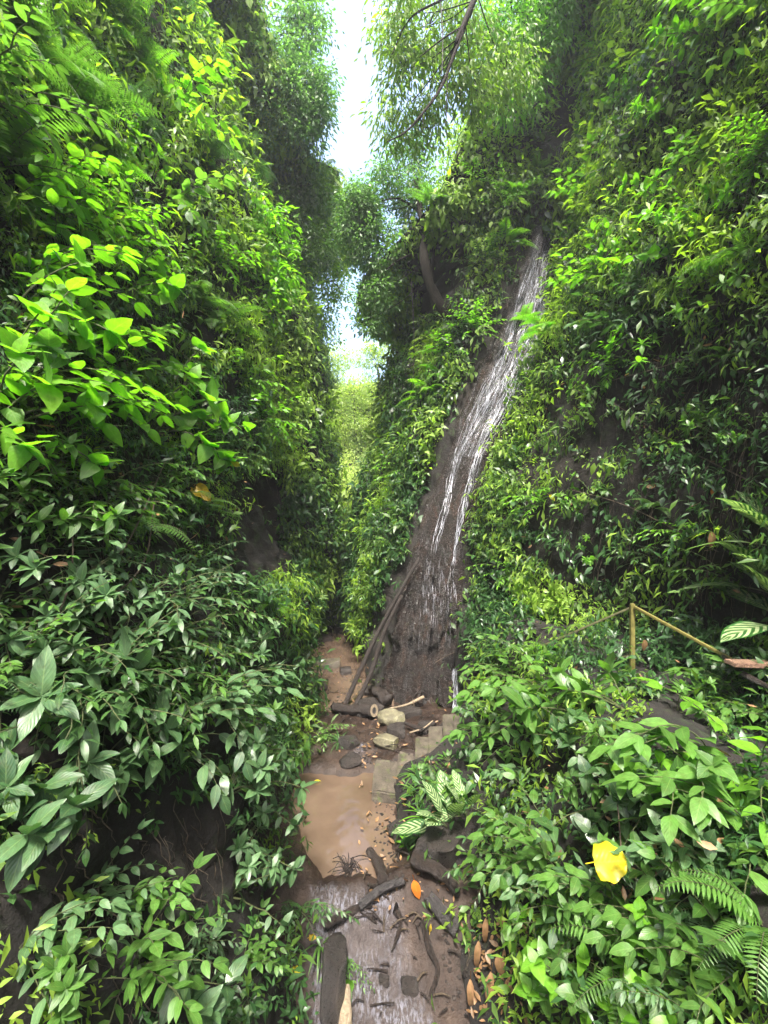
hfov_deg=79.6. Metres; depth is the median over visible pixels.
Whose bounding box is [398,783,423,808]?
lily plant
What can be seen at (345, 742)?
stone
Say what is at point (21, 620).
bush
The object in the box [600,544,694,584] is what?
shrub
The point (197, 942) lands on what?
shrub
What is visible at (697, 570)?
shrub
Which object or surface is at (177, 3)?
shrub
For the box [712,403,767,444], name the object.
shrub
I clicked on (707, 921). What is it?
shrub
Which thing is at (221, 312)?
fern
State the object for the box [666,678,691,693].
herb
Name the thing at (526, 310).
fern
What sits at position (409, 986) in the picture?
stone
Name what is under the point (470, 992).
dead leaf
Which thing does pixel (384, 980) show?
stone
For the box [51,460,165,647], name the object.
creeper
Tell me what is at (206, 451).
climbing plant
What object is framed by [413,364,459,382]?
fern
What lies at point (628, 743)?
broadleaf shrub
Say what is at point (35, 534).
shrub
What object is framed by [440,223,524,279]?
bush
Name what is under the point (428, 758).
herb
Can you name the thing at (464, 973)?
gravel
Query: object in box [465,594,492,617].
shrub
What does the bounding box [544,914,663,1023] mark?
fern
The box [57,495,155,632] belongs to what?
creeper
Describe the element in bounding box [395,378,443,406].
fern
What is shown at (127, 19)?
fern
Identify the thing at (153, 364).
broadleaf shrub
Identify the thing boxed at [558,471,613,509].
shrub
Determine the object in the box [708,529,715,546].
leaf
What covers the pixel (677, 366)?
shrub
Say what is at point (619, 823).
creeper
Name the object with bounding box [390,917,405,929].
stick
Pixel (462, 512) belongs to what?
falling water
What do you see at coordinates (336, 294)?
tree
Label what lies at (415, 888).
leaf
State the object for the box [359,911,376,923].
stick
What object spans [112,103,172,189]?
climbing plant
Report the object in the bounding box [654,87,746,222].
broadleaf shrub
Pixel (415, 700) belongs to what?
branch
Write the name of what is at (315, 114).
tree
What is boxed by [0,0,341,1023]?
cliff
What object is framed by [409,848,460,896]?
log
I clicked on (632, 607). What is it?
handrail
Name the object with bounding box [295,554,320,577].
shrub
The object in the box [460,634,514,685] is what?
broadleaf shrub
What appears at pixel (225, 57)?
shrub
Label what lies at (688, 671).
fern
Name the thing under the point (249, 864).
shrub
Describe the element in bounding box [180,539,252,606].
shrub
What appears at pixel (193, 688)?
shrub
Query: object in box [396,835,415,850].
herb
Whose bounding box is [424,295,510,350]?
bush
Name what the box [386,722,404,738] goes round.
stone
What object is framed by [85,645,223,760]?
shrub
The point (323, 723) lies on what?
patterned leaf plant
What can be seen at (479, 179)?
shrub
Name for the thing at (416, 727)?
branch
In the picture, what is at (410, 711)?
stone
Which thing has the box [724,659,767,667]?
walkway
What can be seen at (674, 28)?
shrub
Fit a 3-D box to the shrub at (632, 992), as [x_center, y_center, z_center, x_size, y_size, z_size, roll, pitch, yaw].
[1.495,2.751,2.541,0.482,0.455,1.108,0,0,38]
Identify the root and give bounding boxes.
[419,920,439,998]
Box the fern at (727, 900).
[651,868,767,1004]
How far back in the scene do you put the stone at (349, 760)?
7.10 m
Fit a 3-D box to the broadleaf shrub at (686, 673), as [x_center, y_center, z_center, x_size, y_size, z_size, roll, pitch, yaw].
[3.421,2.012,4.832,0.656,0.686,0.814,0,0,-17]
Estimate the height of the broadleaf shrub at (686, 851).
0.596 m
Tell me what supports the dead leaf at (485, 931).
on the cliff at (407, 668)
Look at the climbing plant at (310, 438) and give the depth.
13.05 m
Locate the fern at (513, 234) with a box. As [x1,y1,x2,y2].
[487,217,537,247]
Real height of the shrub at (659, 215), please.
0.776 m
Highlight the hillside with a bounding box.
[338,395,374,513]
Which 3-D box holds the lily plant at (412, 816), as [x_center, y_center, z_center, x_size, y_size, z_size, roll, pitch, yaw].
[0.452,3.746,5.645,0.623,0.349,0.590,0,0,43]
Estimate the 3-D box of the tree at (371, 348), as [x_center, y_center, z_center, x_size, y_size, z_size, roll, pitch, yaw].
[-0.338,-7.620,28.840,5.402,7.220,3.751,0,0,0]
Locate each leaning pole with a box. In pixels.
[343,557,419,703]
[354,594,402,703]
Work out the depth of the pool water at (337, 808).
5.94 m
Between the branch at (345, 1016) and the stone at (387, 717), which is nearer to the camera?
the branch at (345, 1016)
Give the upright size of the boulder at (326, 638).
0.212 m
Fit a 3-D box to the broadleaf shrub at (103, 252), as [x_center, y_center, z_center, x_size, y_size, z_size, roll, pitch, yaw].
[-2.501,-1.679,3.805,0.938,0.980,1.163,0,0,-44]
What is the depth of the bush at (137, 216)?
4.80 m
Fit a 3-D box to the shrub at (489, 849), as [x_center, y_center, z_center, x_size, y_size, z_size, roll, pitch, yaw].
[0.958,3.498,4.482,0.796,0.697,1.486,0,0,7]
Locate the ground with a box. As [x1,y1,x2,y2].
[264,609,480,1023]
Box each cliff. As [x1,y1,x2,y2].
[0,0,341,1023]
[345,0,767,1023]
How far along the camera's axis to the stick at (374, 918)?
4.57 m
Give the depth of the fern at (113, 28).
6.08 m
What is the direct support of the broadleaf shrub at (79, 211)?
on the cliff at (18, 916)
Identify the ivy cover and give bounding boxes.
[0,0,767,1023]
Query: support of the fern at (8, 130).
on the cliff at (18, 916)
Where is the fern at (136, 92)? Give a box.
[94,39,176,156]
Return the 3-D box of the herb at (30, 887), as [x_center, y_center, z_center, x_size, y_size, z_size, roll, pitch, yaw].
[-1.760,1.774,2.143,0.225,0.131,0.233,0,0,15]
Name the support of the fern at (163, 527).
on the cliff at (18, 916)
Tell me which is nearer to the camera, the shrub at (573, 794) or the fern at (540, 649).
the shrub at (573, 794)
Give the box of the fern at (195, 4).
[183,0,211,23]
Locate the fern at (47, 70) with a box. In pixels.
[0,0,90,139]
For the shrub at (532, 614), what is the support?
on the cliff at (407, 668)
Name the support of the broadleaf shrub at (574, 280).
on the cliff at (407, 668)
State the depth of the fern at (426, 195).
11.93 m
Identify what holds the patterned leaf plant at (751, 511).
on the cliff at (407, 668)
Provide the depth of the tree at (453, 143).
13.58 m
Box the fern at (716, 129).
[684,92,743,162]
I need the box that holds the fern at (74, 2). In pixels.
[56,0,108,76]
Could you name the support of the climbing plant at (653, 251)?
attached to the cliff at (407, 668)
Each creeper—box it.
[24,520,73,676]
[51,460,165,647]
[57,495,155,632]
[569,489,718,551]
[608,399,760,486]
[611,304,758,380]
[613,775,621,845]
[661,245,756,300]
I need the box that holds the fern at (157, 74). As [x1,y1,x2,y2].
[129,45,191,120]
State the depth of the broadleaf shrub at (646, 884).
2.87 m
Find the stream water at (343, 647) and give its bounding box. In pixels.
[304,618,393,711]
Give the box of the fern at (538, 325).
[509,313,558,346]
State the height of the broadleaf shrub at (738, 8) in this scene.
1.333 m
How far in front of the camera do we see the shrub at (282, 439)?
11.68 m
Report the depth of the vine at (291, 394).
12.82 m
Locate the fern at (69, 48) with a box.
[32,0,126,136]
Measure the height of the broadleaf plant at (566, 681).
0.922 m
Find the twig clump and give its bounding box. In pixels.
[328,852,366,878]
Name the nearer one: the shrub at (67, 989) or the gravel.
the shrub at (67, 989)
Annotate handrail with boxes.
[543,603,731,671]
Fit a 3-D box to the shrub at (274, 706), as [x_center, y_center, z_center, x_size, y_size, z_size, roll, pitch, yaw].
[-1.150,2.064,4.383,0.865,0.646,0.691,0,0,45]
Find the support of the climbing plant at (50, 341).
attached to the cliff at (18, 916)
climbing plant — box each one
[0,294,123,487]
[5,237,132,358]
[26,267,103,370]
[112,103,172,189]
[125,228,187,311]
[143,336,236,474]
[158,363,255,472]
[182,339,222,401]
[307,428,319,443]
[501,902,564,1009]
[506,694,590,756]
[531,874,596,1018]
[534,754,661,843]
[544,942,652,1023]
[574,108,650,184]
[598,60,644,105]
[604,182,710,272]
[608,727,739,825]
[610,896,681,1023]
[611,752,727,880]
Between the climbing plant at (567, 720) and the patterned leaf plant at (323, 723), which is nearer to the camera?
the climbing plant at (567, 720)
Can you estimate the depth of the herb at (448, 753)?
6.15 m
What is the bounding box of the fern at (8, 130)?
[0,100,114,234]
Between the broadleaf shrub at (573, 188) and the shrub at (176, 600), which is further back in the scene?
the broadleaf shrub at (573, 188)
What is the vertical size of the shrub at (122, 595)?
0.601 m
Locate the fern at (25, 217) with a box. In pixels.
[0,193,90,252]
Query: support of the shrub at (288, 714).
on the cliff at (18, 916)
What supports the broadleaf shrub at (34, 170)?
on the cliff at (18, 916)
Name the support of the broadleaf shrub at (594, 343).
on the cliff at (407, 668)
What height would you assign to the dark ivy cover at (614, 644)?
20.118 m
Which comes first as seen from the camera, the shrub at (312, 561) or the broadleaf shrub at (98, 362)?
the broadleaf shrub at (98, 362)
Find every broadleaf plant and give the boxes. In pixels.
[0,624,154,753]
[0,719,153,833]
[0,747,117,893]
[52,690,185,808]
[155,914,248,1023]
[499,655,606,786]
[547,651,633,777]
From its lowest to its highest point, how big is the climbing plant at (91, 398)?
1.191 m
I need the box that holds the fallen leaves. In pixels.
[9,113,755,1023]
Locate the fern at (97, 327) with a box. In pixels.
[74,295,140,367]
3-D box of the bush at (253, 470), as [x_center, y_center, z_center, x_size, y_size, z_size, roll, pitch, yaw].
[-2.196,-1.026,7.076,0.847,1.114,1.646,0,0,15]
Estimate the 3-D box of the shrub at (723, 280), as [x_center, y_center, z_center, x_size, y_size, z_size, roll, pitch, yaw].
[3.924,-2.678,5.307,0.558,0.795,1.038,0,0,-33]
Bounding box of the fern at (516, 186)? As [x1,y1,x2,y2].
[500,179,543,195]
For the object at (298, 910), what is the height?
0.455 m
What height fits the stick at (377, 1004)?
0.028 m
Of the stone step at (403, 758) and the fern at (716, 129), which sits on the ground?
the stone step at (403, 758)
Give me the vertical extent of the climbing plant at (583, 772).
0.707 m
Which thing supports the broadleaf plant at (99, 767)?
on the cliff at (18, 916)
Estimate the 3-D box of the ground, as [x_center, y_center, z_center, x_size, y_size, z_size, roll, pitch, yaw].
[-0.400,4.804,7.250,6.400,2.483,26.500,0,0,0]
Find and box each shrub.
[0,1,132,230]
[0,104,104,247]
[0,188,152,318]
[0,277,168,467]
[0,463,79,568]
[0,536,130,657]
[0,578,110,667]
[7,432,135,538]
[10,626,208,764]
[11,234,147,352]
[16,884,133,1023]
[27,142,129,239]
[29,152,180,302]
[30,485,186,566]
[31,892,152,1023]
[37,425,202,519]
[49,527,144,612]
[59,560,189,690]
[62,336,191,464]
[68,328,172,404]
[70,540,180,618]
[82,818,163,931]
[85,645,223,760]
[98,851,232,1023]
[112,572,262,674]
[116,323,194,400]
[119,866,198,970]
[133,0,187,69]
[138,222,218,299]
[148,652,267,749]
[160,689,275,814]
[161,461,217,507]
[162,53,242,165]
[165,167,240,243]
[168,0,218,66]
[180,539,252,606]
[184,901,244,993]
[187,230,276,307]
[191,0,252,112]
[210,581,287,642]
[212,667,304,781]
[212,944,265,1023]
[221,347,289,414]
[224,34,284,73]
[226,789,305,887]
[228,708,319,806]
[229,699,309,768]
[232,809,293,939]
[234,620,304,680]
[240,897,294,1023]
[242,392,308,452]
[246,725,303,835]
[255,42,311,100]
[261,433,306,460]
[263,876,271,890]
[264,696,310,747]
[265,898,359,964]
[279,659,317,699]
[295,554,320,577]
[310,723,355,752]
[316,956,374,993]
[345,575,384,608]
[358,536,411,571]
[369,502,412,517]
[374,454,420,483]
[407,333,468,373]
[440,722,522,794]
[442,805,528,945]
[446,686,542,763]
[452,676,503,724]
[458,157,506,186]
[460,514,496,543]
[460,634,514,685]
[463,628,509,671]
[464,807,548,922]
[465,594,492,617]
[466,560,543,596]
[467,634,554,725]
[467,767,558,893]
[477,475,524,506]
[482,764,546,823]
[488,597,564,628]
[491,816,582,949]
[498,487,582,524]
[499,841,619,1018]
[526,862,649,1006]
[539,220,606,330]
[542,132,598,237]
[555,339,664,388]
[556,721,670,816]
[557,832,688,985]
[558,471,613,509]
[564,265,645,373]
[564,367,610,414]
[568,711,656,776]
[572,837,715,1018]
[576,534,619,566]
[589,717,767,878]
[595,213,645,273]
[599,768,767,928]
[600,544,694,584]
[600,839,762,1023]
[601,128,694,232]
[602,933,705,1023]
[604,316,667,371]
[606,271,681,331]
[610,765,767,910]
[611,677,767,855]
[613,831,747,951]
[626,0,661,37]
[626,280,726,333]
[628,53,709,125]
[632,522,730,562]
[644,0,718,52]
[649,176,734,228]
[651,342,702,388]
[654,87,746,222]
[656,0,715,84]
[662,667,750,716]
[670,234,767,320]
[670,393,722,453]
[672,547,747,604]
[672,676,742,726]
[686,654,767,737]
[687,139,763,242]
[689,0,767,112]
[701,617,767,680]
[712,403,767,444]
[733,15,767,77]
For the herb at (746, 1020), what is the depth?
2.31 m
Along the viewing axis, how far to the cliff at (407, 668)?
7.48 m
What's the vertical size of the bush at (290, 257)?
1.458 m
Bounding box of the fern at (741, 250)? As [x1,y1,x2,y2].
[670,215,766,286]
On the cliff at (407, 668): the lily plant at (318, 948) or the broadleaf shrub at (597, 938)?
the broadleaf shrub at (597, 938)
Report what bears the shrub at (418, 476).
on the cliff at (407, 668)
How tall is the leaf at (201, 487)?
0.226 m
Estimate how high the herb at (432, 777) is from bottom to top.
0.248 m
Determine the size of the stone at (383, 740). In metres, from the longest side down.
0.384 x 0.240 x 0.198 m
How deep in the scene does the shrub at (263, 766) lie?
3.68 m
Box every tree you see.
[205,0,346,191]
[233,112,353,284]
[238,179,312,335]
[309,172,370,357]
[324,115,462,342]
[325,337,360,412]
[329,366,379,451]
[342,337,389,410]
[350,0,556,175]
[393,60,550,329]
[445,0,605,144]
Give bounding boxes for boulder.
[314,658,339,669]
[317,634,331,641]
[320,932,346,1023]
[334,627,345,633]
[356,697,383,717]
[415,817,464,867]
[436,678,455,707]
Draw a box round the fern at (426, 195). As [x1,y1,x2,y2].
[401,179,464,204]
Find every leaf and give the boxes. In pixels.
[190,483,210,500]
[230,461,239,466]
[307,934,315,940]
[411,876,420,898]
[467,970,473,1005]
[474,934,480,966]
[482,912,487,942]
[485,963,493,1001]
[495,949,504,974]
[642,640,647,650]
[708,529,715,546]
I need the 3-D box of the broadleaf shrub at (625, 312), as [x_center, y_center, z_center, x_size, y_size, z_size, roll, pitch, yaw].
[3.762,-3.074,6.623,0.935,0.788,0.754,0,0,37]
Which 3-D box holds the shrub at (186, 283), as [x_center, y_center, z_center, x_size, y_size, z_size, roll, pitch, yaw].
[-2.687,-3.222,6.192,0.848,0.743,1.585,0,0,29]
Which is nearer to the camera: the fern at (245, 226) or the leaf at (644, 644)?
the leaf at (644, 644)
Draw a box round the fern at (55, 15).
[25,0,119,111]
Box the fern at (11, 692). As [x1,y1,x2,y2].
[0,678,69,737]
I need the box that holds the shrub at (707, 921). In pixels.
[650,837,736,986]
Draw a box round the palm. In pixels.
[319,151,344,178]
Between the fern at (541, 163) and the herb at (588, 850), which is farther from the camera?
the fern at (541, 163)
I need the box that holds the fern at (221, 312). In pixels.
[203,301,272,364]
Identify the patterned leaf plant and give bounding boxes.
[310,714,337,728]
[391,769,466,834]
[424,769,482,824]
[673,529,767,592]
[685,490,767,550]
[708,561,767,642]
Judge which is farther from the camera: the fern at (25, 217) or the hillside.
the hillside
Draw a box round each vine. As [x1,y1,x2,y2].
[284,360,308,430]
[411,281,413,395]
[440,0,442,76]
[540,388,547,428]
[631,407,651,451]
[718,399,751,486]
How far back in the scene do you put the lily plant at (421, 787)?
5.78 m
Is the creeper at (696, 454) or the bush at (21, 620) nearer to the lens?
the bush at (21, 620)
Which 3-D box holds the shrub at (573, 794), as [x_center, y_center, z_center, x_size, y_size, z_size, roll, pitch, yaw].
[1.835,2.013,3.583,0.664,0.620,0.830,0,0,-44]
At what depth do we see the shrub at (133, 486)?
4.10 m
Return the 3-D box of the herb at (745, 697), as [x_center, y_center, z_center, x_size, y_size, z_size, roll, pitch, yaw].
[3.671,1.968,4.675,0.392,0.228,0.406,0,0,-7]
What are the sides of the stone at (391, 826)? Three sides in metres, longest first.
0.256 x 0.224 x 0.152 m
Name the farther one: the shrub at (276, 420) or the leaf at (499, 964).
the shrub at (276, 420)
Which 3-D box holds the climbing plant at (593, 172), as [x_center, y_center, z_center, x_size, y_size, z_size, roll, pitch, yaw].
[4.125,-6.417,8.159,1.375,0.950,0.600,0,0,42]
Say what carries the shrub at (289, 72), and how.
on the cliff at (18, 916)
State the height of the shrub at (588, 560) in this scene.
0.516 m
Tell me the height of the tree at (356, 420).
6.589 m
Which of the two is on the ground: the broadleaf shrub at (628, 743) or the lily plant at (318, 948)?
the lily plant at (318, 948)
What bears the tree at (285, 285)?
on the cliff at (18, 916)
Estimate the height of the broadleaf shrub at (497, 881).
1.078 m
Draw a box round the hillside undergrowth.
[327,377,377,512]
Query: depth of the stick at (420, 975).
4.28 m
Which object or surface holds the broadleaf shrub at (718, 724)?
on the cliff at (407, 668)
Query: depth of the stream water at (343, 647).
11.54 m
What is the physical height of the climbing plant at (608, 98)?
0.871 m
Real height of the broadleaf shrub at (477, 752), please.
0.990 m
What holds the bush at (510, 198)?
on the cliff at (407, 668)
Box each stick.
[351,998,363,1005]
[355,915,376,919]
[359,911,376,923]
[367,968,387,972]
[370,1002,393,1006]
[383,915,384,931]
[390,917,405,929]
[417,971,426,981]
[433,993,450,996]
[447,949,460,956]
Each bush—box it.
[0,421,147,519]
[0,427,96,536]
[0,531,119,684]
[0,578,149,789]
[0,602,208,866]
[34,125,188,339]
[98,561,261,744]
[194,420,275,478]
[277,238,314,298]
[283,245,320,282]
[283,296,308,323]
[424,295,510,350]
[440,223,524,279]
[473,153,539,227]
[489,95,556,142]
[568,10,619,107]
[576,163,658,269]
[597,0,636,54]
[707,110,767,209]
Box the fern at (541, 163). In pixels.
[519,150,557,172]
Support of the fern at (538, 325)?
on the cliff at (407, 668)
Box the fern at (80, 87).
[5,11,165,191]
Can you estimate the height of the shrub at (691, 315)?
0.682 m
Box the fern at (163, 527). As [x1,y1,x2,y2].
[117,506,195,552]
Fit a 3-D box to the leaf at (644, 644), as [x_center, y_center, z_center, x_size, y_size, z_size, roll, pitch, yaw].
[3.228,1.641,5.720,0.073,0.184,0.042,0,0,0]
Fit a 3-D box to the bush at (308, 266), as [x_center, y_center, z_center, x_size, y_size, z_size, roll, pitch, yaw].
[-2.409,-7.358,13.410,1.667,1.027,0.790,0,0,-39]
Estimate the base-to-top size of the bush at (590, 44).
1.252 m
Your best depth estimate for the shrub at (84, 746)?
2.65 m
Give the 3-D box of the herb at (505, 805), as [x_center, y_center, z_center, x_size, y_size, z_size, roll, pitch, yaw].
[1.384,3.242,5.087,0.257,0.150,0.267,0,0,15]
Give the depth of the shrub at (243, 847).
3.79 m
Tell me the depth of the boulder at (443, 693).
9.34 m
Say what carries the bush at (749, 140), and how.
on the cliff at (407, 668)
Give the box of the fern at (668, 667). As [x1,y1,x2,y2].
[653,655,681,671]
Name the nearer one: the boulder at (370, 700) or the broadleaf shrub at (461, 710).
the broadleaf shrub at (461, 710)
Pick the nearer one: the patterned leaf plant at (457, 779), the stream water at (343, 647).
the patterned leaf plant at (457, 779)
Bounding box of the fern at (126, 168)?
[38,101,156,235]
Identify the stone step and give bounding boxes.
[371,760,396,803]
[395,748,413,784]
[415,737,428,758]
[428,726,442,752]
[442,713,460,741]
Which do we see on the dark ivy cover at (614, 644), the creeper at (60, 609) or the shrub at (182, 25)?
the creeper at (60, 609)
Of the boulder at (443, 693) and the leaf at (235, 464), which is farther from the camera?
the boulder at (443, 693)
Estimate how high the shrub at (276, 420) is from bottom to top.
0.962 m
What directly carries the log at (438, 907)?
on the ground
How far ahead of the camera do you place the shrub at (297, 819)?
4.13 m
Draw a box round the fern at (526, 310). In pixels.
[510,302,541,320]
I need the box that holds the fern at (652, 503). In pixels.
[623,498,670,517]
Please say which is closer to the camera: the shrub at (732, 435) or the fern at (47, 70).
the fern at (47, 70)
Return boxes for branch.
[323,903,371,930]
[338,984,351,1023]
[386,696,423,708]
[391,902,402,951]
[404,721,423,732]
[409,720,432,732]
[721,655,767,688]
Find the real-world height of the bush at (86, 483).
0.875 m
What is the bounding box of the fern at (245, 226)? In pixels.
[217,208,267,240]
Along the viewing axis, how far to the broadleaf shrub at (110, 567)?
3.26 m
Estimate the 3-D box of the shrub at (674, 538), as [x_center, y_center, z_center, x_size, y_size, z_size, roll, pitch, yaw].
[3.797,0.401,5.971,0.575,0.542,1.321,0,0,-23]
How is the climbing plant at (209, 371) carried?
attached to the cliff at (18, 916)
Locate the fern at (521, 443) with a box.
[507,436,534,452]
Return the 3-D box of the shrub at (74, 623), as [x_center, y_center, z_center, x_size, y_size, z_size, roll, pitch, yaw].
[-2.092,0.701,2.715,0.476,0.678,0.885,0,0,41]
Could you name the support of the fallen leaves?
on the cliff at (407, 668)
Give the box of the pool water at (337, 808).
[291,773,396,906]
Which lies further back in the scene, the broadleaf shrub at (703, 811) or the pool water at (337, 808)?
the pool water at (337, 808)
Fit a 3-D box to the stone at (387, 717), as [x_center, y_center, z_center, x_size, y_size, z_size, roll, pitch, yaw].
[0.140,3.795,8.418,0.480,0.260,0.320,1,7,-11]
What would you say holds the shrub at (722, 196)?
on the cliff at (407, 668)
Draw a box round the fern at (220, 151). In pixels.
[183,114,246,188]
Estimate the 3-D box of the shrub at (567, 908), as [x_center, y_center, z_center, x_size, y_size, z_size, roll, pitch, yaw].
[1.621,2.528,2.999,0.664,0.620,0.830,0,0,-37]
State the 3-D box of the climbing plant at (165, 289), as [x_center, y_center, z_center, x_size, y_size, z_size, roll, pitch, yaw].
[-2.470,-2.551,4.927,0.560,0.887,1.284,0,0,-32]
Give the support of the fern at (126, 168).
on the cliff at (18, 916)
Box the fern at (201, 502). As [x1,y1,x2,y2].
[173,491,242,525]
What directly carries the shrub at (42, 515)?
on the cliff at (18, 916)
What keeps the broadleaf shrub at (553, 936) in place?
on the cliff at (407, 668)
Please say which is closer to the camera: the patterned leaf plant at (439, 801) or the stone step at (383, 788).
the patterned leaf plant at (439, 801)
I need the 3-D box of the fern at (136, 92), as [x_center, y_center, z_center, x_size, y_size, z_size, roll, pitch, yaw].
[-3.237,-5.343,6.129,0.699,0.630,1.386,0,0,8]
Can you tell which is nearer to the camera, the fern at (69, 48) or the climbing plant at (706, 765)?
the climbing plant at (706, 765)
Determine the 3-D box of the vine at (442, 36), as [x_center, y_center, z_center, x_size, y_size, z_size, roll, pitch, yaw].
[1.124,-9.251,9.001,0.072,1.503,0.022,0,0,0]
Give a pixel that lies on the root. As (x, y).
(429, 948)
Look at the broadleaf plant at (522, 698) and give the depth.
4.83 m
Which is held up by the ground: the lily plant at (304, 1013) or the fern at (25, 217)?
the lily plant at (304, 1013)
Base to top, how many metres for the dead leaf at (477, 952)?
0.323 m
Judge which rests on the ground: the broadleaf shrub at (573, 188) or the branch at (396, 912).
the branch at (396, 912)
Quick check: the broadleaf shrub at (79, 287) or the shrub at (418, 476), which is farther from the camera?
the shrub at (418, 476)
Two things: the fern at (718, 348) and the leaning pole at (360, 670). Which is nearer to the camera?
the fern at (718, 348)
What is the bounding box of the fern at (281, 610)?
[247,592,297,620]
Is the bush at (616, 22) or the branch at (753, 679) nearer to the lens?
the branch at (753, 679)
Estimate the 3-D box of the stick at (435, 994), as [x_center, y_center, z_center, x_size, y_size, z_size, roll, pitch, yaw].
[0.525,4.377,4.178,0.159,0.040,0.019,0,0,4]
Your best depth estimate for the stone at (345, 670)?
10.98 m
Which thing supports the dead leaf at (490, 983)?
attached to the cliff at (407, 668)
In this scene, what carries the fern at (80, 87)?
on the cliff at (18, 916)
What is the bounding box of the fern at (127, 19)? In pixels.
[100,0,170,78]
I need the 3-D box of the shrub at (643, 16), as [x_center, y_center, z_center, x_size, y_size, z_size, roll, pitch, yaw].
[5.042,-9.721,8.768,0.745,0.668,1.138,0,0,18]
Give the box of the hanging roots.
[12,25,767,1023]
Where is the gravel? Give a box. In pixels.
[317,665,486,1017]
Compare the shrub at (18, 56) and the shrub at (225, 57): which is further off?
the shrub at (225, 57)
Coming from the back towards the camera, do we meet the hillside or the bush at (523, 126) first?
the hillside
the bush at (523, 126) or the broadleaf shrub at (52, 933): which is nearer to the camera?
the broadleaf shrub at (52, 933)
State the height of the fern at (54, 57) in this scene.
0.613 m
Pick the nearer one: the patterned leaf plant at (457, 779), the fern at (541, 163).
the patterned leaf plant at (457, 779)
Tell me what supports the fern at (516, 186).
on the cliff at (407, 668)
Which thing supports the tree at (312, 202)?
on the cliff at (18, 916)
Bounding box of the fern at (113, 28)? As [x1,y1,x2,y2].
[73,0,139,70]
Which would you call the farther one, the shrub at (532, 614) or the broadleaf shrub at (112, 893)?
the shrub at (532, 614)
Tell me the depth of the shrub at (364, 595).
10.95 m
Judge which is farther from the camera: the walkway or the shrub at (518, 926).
the walkway
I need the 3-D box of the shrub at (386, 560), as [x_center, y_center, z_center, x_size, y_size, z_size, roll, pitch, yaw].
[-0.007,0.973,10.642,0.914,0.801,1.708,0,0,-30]
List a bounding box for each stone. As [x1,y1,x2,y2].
[313,681,327,692]
[338,735,359,749]
[339,666,351,674]
[339,751,361,768]
[373,733,398,749]
[377,708,404,725]
[378,973,388,987]
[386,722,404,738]
[387,819,403,840]
[398,705,421,718]
[400,976,418,997]
[417,720,435,734]
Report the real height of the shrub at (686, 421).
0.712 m
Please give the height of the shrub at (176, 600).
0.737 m
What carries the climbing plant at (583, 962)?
attached to the cliff at (407, 668)
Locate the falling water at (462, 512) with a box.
[418,125,571,707]
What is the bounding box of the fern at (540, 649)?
[521,641,569,664]
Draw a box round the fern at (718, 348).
[694,346,752,363]
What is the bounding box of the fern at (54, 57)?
[0,0,124,143]
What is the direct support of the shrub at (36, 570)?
on the cliff at (18, 916)
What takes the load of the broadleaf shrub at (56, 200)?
on the cliff at (18, 916)
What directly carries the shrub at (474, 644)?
on the cliff at (407, 668)
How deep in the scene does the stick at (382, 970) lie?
4.32 m
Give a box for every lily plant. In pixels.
[294,991,320,1023]
[302,937,327,981]
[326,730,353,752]
[397,761,418,787]
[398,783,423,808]
[401,803,425,836]
[409,777,434,804]
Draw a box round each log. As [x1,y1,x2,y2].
[330,702,377,716]
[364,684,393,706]
[366,847,388,884]
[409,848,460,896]
[424,891,460,938]
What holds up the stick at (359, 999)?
on the ground
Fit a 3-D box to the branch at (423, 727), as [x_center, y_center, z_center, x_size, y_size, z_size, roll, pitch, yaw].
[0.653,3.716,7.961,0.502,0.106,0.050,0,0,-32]
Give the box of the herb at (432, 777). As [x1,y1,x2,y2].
[419,766,436,797]
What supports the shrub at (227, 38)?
on the cliff at (18, 916)
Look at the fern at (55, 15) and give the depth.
4.95 m
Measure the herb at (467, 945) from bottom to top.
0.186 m
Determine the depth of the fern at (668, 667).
5.69 m
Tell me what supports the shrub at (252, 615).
on the cliff at (18, 916)
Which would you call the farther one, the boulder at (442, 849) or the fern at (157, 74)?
the fern at (157, 74)
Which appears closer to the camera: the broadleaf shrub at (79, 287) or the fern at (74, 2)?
the broadleaf shrub at (79, 287)
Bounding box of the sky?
[261,0,516,385]
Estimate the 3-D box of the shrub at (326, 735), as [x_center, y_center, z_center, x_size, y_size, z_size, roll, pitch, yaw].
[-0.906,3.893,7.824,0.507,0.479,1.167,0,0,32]
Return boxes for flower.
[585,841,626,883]
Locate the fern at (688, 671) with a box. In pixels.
[672,666,699,680]
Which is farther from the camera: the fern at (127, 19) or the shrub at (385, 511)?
the shrub at (385, 511)
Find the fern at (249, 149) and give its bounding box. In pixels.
[219,110,278,193]
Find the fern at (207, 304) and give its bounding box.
[166,277,239,330]
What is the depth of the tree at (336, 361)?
28.83 m
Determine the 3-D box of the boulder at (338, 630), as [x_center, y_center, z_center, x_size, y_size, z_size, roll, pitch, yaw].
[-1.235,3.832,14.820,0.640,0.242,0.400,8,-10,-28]
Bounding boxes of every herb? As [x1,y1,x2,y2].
[7,884,40,904]
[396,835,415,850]
[408,762,427,781]
[410,769,426,786]
[419,766,436,797]
[421,755,435,771]
[437,749,452,768]
[449,868,477,891]
[459,902,487,931]
[459,923,481,952]
[498,797,518,814]
[502,948,517,969]
[574,831,593,860]
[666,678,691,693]
[723,693,755,718]
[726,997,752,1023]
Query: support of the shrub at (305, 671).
on the cliff at (18, 916)

